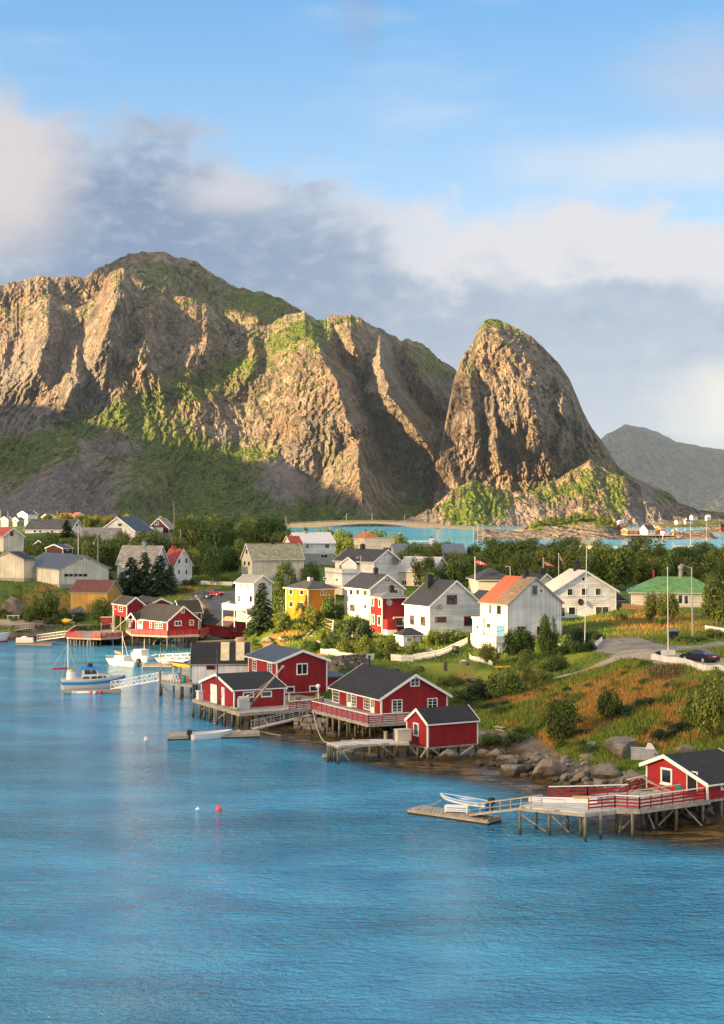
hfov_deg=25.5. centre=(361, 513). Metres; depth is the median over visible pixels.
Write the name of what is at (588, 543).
shed
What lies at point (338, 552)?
broadleaf tree
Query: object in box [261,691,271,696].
window
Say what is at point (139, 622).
door
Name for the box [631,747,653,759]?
trailer
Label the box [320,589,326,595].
window
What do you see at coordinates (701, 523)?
hills
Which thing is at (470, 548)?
broadleaf tree
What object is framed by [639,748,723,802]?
fishing cabin
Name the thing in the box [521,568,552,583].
house
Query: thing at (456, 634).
shrub
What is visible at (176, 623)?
window
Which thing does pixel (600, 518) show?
broadleaf tree
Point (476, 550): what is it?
broadleaf tree
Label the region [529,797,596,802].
trough
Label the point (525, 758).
boulder
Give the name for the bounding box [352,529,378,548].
house
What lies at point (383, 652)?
shrub
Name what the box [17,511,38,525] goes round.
house
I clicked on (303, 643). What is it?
shrub
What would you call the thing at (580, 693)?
shrub
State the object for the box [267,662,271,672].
window
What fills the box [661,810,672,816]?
boulder
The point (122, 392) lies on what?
mountain
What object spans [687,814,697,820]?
boulder
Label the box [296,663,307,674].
window
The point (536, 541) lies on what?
birch tree
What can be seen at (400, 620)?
window
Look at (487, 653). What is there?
broadleaf tree
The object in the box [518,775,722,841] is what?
pier
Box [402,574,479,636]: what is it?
house
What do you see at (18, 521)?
house
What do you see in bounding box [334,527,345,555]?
broadleaf tree
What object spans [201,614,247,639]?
boathouse
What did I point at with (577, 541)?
birch tree
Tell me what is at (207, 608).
stone wall
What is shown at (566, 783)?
boulder
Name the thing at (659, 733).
shrub
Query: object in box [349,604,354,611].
window
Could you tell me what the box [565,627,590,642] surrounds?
shrub
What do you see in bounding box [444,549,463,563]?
broadleaf tree
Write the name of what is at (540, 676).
shrub
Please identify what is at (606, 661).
path
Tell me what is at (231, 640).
boardwalk
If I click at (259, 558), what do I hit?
house
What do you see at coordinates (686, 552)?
birch tree
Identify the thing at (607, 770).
boulder
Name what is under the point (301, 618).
birch tree
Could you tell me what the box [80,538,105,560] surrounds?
broadleaf tree
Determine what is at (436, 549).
broadleaf tree
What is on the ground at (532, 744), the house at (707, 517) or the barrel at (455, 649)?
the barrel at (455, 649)
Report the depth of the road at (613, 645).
221.64 m
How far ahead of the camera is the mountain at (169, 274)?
5112.01 m
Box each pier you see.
[66,623,129,646]
[125,627,208,651]
[159,667,194,698]
[192,695,331,727]
[311,701,409,739]
[326,738,408,764]
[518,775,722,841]
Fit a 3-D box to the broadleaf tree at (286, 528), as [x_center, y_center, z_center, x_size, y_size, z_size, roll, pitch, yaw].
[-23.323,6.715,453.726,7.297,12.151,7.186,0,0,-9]
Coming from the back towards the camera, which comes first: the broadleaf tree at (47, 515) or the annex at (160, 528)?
the broadleaf tree at (47, 515)
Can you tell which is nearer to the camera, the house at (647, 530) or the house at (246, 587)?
the house at (246, 587)
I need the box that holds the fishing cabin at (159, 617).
[125,602,200,630]
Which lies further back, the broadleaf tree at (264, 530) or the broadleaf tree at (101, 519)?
the broadleaf tree at (101, 519)
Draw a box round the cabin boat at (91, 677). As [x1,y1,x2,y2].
[52,637,125,689]
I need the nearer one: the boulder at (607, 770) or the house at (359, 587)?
the boulder at (607, 770)
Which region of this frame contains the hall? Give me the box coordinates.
[391,537,466,562]
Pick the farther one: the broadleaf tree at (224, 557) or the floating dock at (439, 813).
the broadleaf tree at (224, 557)
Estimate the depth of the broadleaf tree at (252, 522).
451.33 m
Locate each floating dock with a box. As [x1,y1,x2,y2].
[15,642,51,645]
[63,689,120,693]
[142,663,172,667]
[167,730,259,740]
[407,805,501,825]
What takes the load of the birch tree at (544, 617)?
on the ground at (532, 744)
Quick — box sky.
[0,0,723,449]
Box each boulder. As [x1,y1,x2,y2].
[1,596,26,614]
[67,606,85,616]
[150,638,159,643]
[235,637,245,641]
[262,637,272,643]
[326,731,337,737]
[360,728,368,734]
[421,762,432,765]
[438,749,461,760]
[466,676,479,681]
[475,749,489,756]
[486,748,502,757]
[487,761,498,766]
[496,755,504,761]
[500,764,533,776]
[502,754,523,762]
[505,759,517,763]
[520,773,528,777]
[522,756,529,760]
[528,754,541,760]
[528,759,536,763]
[532,758,566,778]
[548,756,559,761]
[551,777,559,782]
[556,781,564,787]
[559,758,569,763]
[559,782,570,788]
[561,773,567,779]
[570,777,579,783]
[573,771,586,779]
[578,753,593,760]
[580,761,589,765]
[581,776,591,782]
[582,770,590,775]
[583,781,595,790]
[588,761,620,778]
[593,778,608,787]
[602,783,613,790]
[605,736,636,759]
[623,769,641,780]
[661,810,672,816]
[674,744,696,752]
[678,817,689,823]
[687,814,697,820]
[698,815,710,820]
[704,806,712,813]
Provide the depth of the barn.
337.45 m
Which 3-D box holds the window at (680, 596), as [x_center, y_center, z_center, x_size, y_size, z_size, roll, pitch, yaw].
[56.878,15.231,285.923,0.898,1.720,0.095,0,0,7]
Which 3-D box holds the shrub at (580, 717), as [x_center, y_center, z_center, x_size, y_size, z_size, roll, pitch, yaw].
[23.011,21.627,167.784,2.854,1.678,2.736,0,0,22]
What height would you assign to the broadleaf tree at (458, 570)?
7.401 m
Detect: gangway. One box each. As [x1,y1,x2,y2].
[15,622,33,630]
[37,631,68,640]
[110,672,162,688]
[159,653,189,660]
[251,707,311,729]
[469,794,542,815]
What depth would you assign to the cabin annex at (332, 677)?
206.96 m
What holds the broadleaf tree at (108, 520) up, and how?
on the ground at (532, 744)
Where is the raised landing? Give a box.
[100,616,113,643]
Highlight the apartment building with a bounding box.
[358,538,394,551]
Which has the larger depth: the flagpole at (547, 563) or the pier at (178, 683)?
the flagpole at (547, 563)
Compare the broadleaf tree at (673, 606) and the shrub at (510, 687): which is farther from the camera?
the broadleaf tree at (673, 606)
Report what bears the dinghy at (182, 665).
on the water
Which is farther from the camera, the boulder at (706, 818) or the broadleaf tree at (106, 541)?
the broadleaf tree at (106, 541)
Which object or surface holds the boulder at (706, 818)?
on the ground at (532, 744)
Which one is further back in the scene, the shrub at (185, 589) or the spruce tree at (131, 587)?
the shrub at (185, 589)
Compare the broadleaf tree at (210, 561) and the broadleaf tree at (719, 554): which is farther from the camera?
the broadleaf tree at (719, 554)
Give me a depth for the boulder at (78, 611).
331.65 m
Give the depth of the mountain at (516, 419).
3640.18 m
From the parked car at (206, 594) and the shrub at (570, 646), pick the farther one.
the parked car at (206, 594)
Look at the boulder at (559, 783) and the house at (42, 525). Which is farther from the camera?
the house at (42, 525)
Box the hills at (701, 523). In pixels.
[655,519,723,527]
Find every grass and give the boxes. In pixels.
[0,572,287,641]
[280,601,723,699]
[448,646,723,771]
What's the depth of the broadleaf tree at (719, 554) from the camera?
380.19 m
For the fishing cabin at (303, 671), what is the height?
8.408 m
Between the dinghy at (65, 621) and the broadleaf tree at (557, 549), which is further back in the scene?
the broadleaf tree at (557, 549)
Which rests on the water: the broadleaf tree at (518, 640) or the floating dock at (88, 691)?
the floating dock at (88, 691)
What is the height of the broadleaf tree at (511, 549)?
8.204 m
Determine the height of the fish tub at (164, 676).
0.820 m
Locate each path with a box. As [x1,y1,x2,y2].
[0,619,74,624]
[552,649,650,677]
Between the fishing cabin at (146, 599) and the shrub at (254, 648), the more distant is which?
the fishing cabin at (146, 599)
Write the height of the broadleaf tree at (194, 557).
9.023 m
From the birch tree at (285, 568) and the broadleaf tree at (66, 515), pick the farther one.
the broadleaf tree at (66, 515)
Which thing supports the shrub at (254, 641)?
on the ground at (532, 744)
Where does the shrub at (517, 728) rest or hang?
on the ground at (532, 744)
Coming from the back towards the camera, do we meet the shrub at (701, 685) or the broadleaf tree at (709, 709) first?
the shrub at (701, 685)
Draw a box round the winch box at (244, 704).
[237,695,249,709]
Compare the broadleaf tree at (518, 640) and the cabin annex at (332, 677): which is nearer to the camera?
the cabin annex at (332, 677)
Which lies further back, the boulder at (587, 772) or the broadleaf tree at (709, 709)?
the broadleaf tree at (709, 709)
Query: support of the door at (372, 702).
in the fishing cabin at (373, 689)
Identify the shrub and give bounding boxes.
[0,609,7,616]
[42,614,63,624]
[53,606,72,618]
[67,623,87,629]
[73,616,84,620]
[83,622,102,630]
[179,587,194,593]
[180,578,197,586]
[216,574,230,581]
[250,638,257,643]
[251,645,263,649]
[277,626,287,632]
[280,635,291,641]
[291,634,301,640]
[298,622,317,630]
[298,638,318,648]
[303,640,321,651]
[317,627,332,640]
[318,637,338,648]
[328,634,344,641]
[330,618,343,632]
[333,638,359,653]
[342,612,373,639]
[353,634,376,653]
[372,637,384,647]
[374,649,391,658]
[374,653,383,659]
[376,635,399,651]
[388,645,412,655]
[406,669,416,673]
[409,639,418,653]
[424,628,445,645]
[435,675,465,686]
[441,628,462,643]
[449,690,459,695]
[450,689,480,704]
[458,631,470,640]
[462,676,497,701]
[479,732,502,744]
[481,702,497,708]
[484,665,525,699]
[489,706,507,713]
[499,700,510,705]
[501,731,528,744]
[503,703,515,711]
[512,725,528,733]
[528,668,553,683]
[531,659,556,672]
[533,699,542,705]
[535,687,548,693]
[538,708,549,725]
[546,654,569,670]
[556,739,567,747]
[559,639,582,653]
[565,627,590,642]
[566,741,578,747]
[568,694,583,702]
[572,712,590,725]
[573,691,587,696]
[575,742,599,753]
[577,640,597,651]
[577,739,586,745]
[581,729,598,734]
[585,629,605,640]
[607,704,635,720]
[608,680,618,686]
[614,612,628,619]
[629,686,642,692]
[632,725,650,734]
[635,697,658,707]
[638,659,652,666]
[638,677,648,686]
[649,729,673,743]
[654,617,669,625]
[654,696,674,704]
[657,720,671,726]
[667,720,695,734]
[669,633,708,643]
[671,681,685,688]
[675,703,694,723]
[693,680,714,691]
[703,628,723,638]
[705,666,723,682]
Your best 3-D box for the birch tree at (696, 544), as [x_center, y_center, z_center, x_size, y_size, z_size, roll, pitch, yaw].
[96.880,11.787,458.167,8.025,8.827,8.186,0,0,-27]
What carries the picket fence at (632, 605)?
on the ground at (532, 744)
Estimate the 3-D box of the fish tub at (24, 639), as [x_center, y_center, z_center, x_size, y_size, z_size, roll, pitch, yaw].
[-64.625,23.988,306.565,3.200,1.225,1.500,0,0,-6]
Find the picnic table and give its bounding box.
[299,696,314,701]
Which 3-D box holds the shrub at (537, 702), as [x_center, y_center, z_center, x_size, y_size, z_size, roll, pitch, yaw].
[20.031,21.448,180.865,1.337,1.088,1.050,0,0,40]
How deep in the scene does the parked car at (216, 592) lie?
343.49 m
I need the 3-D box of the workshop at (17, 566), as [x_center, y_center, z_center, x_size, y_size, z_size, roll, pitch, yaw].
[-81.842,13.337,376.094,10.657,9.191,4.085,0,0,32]
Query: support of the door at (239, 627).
in the boathouse at (213, 623)
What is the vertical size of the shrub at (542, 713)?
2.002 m
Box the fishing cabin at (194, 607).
[174,600,203,629]
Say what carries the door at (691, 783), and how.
in the fishing cabin at (695, 769)
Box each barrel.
[182,675,186,682]
[452,646,459,652]
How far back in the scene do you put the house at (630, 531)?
1608.52 m
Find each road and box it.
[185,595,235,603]
[194,588,276,615]
[592,637,723,653]
[609,649,723,665]
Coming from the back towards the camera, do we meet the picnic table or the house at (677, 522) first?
the house at (677, 522)
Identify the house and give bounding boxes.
[0,517,12,526]
[0,527,24,552]
[13,517,24,525]
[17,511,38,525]
[23,519,83,532]
[72,512,83,516]
[80,528,122,540]
[103,513,152,541]
[115,540,169,584]
[150,515,173,538]
[166,544,193,584]
[222,574,273,626]
[240,539,304,580]
[283,536,303,548]
[283,576,337,618]
[290,529,335,564]
[332,544,402,582]
[342,567,405,620]
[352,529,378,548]
[367,585,407,634]
[398,556,446,585]
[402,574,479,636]
[473,589,488,599]
[478,569,564,637]
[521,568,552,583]
[545,560,619,619]
[616,524,626,530]
[621,528,639,535]
[640,525,655,535]
[655,529,660,535]
[674,520,680,524]
[684,520,692,523]
[690,515,697,520]
[705,515,710,520]
[719,524,723,530]
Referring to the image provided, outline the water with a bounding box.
[0,526,723,1023]
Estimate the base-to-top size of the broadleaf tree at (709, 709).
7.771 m
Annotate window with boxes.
[118,605,122,611]
[174,621,181,625]
[206,665,214,669]
[243,691,253,697]
[252,659,256,671]
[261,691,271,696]
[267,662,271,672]
[285,686,294,692]
[289,601,293,607]
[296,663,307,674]
[309,685,317,691]
[320,554,327,557]
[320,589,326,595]
[333,690,338,702]
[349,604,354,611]
[351,694,356,707]
[363,697,369,710]
[372,614,374,623]
[377,615,380,625]
[392,699,401,712]
[393,617,403,625]
[410,615,413,624]
[410,678,419,686]
[413,722,418,736]
[420,616,425,625]
[427,698,437,706]
[435,617,445,622]
[447,595,456,604]
[464,616,475,625]
[497,605,500,614]
[532,585,537,594]
[536,626,541,636]
[562,607,564,616]
[567,588,572,595]
[568,607,575,614]
[581,588,586,595]
[595,588,600,595]
[595,606,608,613]
[659,767,672,786]
[678,594,682,603]
[684,595,688,603]
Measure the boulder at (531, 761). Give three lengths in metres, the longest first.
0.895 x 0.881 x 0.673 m
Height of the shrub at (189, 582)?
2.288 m
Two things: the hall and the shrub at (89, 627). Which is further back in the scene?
the hall
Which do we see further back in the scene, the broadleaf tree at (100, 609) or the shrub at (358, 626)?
the broadleaf tree at (100, 609)
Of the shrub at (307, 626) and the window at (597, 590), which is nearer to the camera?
the shrub at (307, 626)
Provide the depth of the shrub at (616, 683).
179.28 m
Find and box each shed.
[44,544,73,553]
[579,540,594,548]
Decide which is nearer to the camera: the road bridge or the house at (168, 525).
the house at (168, 525)
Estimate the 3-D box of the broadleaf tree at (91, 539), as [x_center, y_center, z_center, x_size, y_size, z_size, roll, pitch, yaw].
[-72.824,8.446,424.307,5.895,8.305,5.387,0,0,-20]
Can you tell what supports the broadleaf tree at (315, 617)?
on the ground at (532, 744)
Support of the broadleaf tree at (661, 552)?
on the ground at (532, 744)
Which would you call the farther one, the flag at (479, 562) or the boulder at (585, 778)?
the flag at (479, 562)
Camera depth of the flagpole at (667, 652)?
194.44 m
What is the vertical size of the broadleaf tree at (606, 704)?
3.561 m
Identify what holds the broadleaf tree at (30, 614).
on the ground at (532, 744)
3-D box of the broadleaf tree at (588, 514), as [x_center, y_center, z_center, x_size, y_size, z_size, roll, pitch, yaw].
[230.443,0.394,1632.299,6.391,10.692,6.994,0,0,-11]
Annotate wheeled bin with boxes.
[668,630,678,637]
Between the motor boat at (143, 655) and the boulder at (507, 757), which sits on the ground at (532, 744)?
the boulder at (507, 757)
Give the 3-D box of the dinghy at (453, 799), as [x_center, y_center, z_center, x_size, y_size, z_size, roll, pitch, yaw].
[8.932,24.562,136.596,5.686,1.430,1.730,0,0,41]
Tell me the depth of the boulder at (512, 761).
157.53 m
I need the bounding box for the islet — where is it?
[475,515,718,539]
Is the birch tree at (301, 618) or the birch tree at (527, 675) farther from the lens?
the birch tree at (301, 618)
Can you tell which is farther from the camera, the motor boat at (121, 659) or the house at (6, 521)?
the house at (6, 521)
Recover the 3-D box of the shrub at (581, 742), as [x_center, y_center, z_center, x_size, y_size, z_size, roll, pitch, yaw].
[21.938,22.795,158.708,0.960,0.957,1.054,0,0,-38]
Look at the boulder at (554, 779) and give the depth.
147.87 m
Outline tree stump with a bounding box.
[443,661,447,670]
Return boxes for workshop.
[0,551,36,581]
[33,552,110,587]
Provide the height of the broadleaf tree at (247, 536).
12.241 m
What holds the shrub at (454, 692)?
on the ground at (532, 744)
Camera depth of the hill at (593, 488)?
3320.27 m
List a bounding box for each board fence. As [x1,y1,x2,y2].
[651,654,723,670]
[705,625,723,630]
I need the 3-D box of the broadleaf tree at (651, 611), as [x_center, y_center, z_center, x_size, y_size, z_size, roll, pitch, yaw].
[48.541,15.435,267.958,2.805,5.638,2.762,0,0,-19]
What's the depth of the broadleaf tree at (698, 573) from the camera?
335.02 m
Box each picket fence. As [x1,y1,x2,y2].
[201,581,229,585]
[321,649,373,659]
[391,637,467,661]
[469,654,492,665]
[593,637,601,648]
[622,603,644,610]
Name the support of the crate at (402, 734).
on the pier at (382, 743)
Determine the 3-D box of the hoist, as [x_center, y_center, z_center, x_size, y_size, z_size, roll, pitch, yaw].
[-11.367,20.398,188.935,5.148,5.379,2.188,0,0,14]
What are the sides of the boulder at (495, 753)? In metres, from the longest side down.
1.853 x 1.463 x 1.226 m
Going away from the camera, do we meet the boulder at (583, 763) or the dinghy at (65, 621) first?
the boulder at (583, 763)
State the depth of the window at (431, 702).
182.68 m
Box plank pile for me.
[340,739,368,741]
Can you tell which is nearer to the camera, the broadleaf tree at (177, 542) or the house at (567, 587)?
the house at (567, 587)
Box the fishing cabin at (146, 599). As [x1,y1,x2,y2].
[138,595,172,604]
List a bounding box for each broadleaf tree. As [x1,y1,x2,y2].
[22,604,38,622]
[23,539,37,555]
[23,546,30,554]
[27,531,58,556]
[29,588,60,619]
[42,513,52,518]
[52,533,58,541]
[59,510,71,518]
[65,536,73,545]
[67,539,82,553]
[73,514,83,523]
[74,537,95,554]
[76,532,95,543]
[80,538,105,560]
[81,517,93,526]
[88,514,99,526]
[89,597,111,624]
[93,532,101,542]
[97,515,104,524]
[97,537,116,548]
[100,535,127,569]
[102,515,114,524]
[112,529,130,541]
[112,535,130,543]
[126,535,137,544]
[134,527,167,549]
[146,528,161,538]
[163,535,187,552]
[170,524,198,549]
[171,513,194,541]
[183,513,197,523]
[186,545,202,576]
[192,540,211,571]
[194,521,213,542]
[195,517,203,526]
[198,519,227,548]
[201,515,220,524]
[202,543,220,585]
[209,523,235,548]
[210,516,233,530]
[217,547,230,573]
[218,544,242,572]
[225,536,244,572]
[230,520,255,548]
[236,514,257,542]
[251,513,282,542]
[269,529,290,542]
[270,516,290,534]
[271,516,285,536]
[271,610,292,629]
[299,560,320,581]
[303,604,324,628]
[321,592,344,623]
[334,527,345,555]
[334,535,352,555]
[341,538,353,551]
[344,531,352,541]
[376,530,387,537]
[388,531,402,539]
[395,534,409,543]
[410,554,436,583]
[419,540,442,556]
[420,572,438,583]
[421,565,444,581]
[439,559,451,579]
[443,554,474,583]
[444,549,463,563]
[467,542,481,553]
[467,552,487,574]
[470,546,481,556]
[478,642,495,663]
[482,539,507,564]
[494,564,513,575]
[498,540,516,554]
[499,549,512,568]
[501,626,535,660]
[504,537,514,545]
[508,550,532,575]
[511,538,541,559]
[529,555,539,568]
[529,563,540,572]
[534,518,542,525]
[534,545,557,571]
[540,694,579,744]
[542,515,549,523]
[545,564,561,578]
[546,537,571,563]
[550,516,556,523]
[554,541,568,564]
[559,542,591,571]
[571,512,580,517]
[585,510,590,517]
[585,542,614,584]
[589,538,613,552]
[595,543,636,588]
[595,689,623,719]
[597,516,606,522]
[603,518,612,524]
[608,522,616,527]
[631,553,655,583]
[642,590,658,620]
[646,555,660,564]
[647,542,665,557]
[648,547,667,557]
[650,562,661,576]
[655,589,679,618]
[657,548,687,576]
[674,556,708,582]
[684,687,707,721]
[686,552,719,580]
[691,664,723,738]
[694,540,717,558]
[700,570,723,626]
[707,544,723,577]
[716,561,723,580]
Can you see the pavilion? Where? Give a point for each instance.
(405, 636)
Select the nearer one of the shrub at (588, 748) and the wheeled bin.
the shrub at (588, 748)
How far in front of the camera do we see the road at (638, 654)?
199.97 m
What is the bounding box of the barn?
[69,579,122,612]
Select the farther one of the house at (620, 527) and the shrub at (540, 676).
the house at (620, 527)
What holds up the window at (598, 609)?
in the house at (567, 587)
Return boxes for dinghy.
[61,618,72,623]
[155,658,187,662]
[171,662,191,667]
[187,729,231,739]
[440,793,494,810]
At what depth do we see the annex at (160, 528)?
462.37 m
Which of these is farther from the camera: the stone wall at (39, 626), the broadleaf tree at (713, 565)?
the broadleaf tree at (713, 565)
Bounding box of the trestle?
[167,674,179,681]
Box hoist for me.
[242,665,284,705]
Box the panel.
[644,743,658,760]
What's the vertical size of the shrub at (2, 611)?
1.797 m
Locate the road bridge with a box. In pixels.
[284,520,494,537]
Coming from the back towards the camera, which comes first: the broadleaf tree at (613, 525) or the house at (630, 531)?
the broadleaf tree at (613, 525)
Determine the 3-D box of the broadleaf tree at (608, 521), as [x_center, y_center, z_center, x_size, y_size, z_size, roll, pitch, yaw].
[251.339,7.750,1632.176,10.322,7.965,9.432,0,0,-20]
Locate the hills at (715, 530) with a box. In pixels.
[699,527,723,532]
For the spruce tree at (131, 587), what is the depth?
344.25 m
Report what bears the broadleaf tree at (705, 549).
on the ground at (532, 744)
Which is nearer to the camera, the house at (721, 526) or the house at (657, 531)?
the house at (657, 531)
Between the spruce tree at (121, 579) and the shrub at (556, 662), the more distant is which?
the spruce tree at (121, 579)
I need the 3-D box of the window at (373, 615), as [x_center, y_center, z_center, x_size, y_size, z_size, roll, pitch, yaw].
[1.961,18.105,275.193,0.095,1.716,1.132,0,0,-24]
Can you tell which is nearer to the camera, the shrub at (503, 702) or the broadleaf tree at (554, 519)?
the shrub at (503, 702)
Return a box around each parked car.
[192,590,214,597]
[205,589,223,595]
[679,649,719,662]
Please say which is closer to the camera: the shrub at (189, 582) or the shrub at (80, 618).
the shrub at (80, 618)
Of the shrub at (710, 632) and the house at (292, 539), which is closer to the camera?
the shrub at (710, 632)
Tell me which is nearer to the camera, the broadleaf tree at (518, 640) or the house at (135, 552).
the broadleaf tree at (518, 640)
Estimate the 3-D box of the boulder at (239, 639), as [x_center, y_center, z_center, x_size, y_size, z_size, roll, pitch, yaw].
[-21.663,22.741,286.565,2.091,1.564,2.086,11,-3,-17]
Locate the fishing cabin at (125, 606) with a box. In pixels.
[111,595,145,631]
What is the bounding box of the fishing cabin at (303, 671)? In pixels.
[244,644,331,695]
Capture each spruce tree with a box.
[59,520,74,537]
[98,556,114,579]
[117,572,126,591]
[119,557,148,597]
[136,552,154,594]
[141,555,177,596]
[164,565,182,593]
[243,583,275,635]
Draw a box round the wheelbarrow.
[458,660,468,665]
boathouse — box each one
[198,671,287,707]
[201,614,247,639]
[404,704,479,760]
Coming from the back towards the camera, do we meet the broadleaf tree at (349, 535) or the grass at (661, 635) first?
the broadleaf tree at (349, 535)
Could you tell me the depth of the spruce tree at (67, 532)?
454.44 m
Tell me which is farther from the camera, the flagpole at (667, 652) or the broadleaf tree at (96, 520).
the broadleaf tree at (96, 520)
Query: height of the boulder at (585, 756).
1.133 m
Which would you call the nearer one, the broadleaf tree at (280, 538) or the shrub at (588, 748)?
the shrub at (588, 748)
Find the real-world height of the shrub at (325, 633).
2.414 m
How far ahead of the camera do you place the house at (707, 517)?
3002.63 m
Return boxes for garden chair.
[287,695,293,702]
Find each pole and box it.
[154,647,160,669]
[216,648,218,704]
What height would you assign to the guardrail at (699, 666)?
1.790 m
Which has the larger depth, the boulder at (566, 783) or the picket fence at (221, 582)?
the picket fence at (221, 582)
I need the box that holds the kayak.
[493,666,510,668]
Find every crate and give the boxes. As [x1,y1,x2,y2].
[394,728,411,741]
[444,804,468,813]
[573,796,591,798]
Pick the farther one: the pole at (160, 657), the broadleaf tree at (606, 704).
the pole at (160, 657)
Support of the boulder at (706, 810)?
on the ground at (532, 744)
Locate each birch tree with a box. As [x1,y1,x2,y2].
[12,583,22,598]
[272,559,296,612]
[293,602,306,623]
[396,543,434,559]
[472,562,495,573]
[476,536,496,557]
[490,646,500,660]
[516,649,536,686]
[522,537,539,550]
[539,614,556,641]
[561,536,584,553]
[578,553,603,577]
[625,535,667,561]
[661,546,709,581]
[689,541,710,550]
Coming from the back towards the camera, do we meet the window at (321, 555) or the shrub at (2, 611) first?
the window at (321, 555)
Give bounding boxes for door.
[137,620,142,628]
[210,684,216,703]
[221,687,224,705]
[237,625,242,636]
[347,693,351,706]
[370,699,374,712]
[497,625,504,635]
[686,771,697,791]
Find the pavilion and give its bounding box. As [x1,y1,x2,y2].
[393,627,423,646]
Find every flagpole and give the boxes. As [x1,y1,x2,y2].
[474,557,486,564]
[543,558,553,566]
[558,553,563,575]
[584,547,587,642]
[661,567,674,655]
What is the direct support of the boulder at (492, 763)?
on the ground at (532, 744)
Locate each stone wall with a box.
[0,623,73,630]
[195,594,216,615]
[293,716,334,733]
[327,653,367,671]
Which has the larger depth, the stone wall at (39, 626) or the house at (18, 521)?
the house at (18, 521)
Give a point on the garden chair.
(289, 697)
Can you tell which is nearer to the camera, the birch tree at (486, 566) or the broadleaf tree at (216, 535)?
the birch tree at (486, 566)
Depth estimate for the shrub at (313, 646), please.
249.50 m
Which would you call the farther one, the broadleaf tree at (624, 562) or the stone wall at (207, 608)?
the broadleaf tree at (624, 562)
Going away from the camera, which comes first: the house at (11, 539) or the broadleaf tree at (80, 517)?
the house at (11, 539)
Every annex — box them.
[149,526,163,535]
[327,671,345,689]
[616,593,624,603]
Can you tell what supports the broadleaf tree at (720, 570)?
on the ground at (532, 744)
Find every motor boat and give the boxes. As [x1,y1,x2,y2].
[0,629,9,641]
[106,633,141,666]
[131,643,154,661]
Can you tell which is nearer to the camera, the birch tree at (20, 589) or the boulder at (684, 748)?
the boulder at (684, 748)
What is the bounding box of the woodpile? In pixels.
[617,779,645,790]
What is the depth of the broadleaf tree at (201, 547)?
398.61 m
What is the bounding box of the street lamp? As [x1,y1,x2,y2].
[680,564,693,636]
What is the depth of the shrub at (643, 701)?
166.86 m
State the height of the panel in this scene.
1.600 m
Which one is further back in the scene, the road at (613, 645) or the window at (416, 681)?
the road at (613, 645)
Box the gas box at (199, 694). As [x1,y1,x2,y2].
[195,690,203,699]
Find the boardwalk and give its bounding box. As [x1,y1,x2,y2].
[196,639,234,641]
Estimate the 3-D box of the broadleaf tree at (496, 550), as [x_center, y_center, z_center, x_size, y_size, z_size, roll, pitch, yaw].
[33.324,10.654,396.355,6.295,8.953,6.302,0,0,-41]
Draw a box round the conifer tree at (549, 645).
[537,618,560,657]
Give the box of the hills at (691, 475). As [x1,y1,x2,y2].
[601,424,723,511]
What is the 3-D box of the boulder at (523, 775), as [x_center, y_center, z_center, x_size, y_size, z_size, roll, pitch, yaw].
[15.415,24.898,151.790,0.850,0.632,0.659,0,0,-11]
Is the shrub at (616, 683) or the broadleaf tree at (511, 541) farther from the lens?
the broadleaf tree at (511, 541)
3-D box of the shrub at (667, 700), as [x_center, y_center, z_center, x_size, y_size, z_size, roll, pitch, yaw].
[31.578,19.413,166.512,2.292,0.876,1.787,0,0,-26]
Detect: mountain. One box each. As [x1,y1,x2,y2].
[0,251,302,325]
[0,268,456,525]
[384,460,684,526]
[434,318,723,518]
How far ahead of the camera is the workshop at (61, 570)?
364.11 m
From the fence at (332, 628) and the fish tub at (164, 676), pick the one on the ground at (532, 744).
the fence at (332, 628)
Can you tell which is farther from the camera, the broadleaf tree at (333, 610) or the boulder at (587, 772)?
the broadleaf tree at (333, 610)
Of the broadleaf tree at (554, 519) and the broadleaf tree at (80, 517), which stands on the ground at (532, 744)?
the broadleaf tree at (80, 517)
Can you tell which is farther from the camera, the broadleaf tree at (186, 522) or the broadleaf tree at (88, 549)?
the broadleaf tree at (186, 522)
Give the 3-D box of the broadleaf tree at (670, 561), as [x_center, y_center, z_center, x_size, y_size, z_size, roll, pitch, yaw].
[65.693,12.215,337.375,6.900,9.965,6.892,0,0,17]
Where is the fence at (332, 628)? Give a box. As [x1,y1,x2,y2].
[326,618,333,635]
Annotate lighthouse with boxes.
[660,528,664,537]
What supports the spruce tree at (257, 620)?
on the ground at (532, 744)
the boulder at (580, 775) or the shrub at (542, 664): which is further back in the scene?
the shrub at (542, 664)
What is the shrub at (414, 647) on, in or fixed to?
on the ground at (532, 744)
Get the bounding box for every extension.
[323,567,359,594]
[470,633,513,653]
[471,616,484,634]
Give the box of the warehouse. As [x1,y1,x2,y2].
[190,642,250,696]
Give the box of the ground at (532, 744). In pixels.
[0,524,723,831]
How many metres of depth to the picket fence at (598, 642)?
227.81 m
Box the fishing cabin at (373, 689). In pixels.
[327,655,452,714]
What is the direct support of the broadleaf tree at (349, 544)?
on the ground at (532, 744)
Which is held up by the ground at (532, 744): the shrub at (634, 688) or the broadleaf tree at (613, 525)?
the shrub at (634, 688)
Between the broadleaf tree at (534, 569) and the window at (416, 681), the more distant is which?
the broadleaf tree at (534, 569)
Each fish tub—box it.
[16,636,33,642]
[158,673,172,679]
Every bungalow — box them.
[466,565,505,593]
[626,565,705,607]
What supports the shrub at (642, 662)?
on the ground at (532, 744)
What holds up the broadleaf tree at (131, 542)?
on the ground at (532, 744)

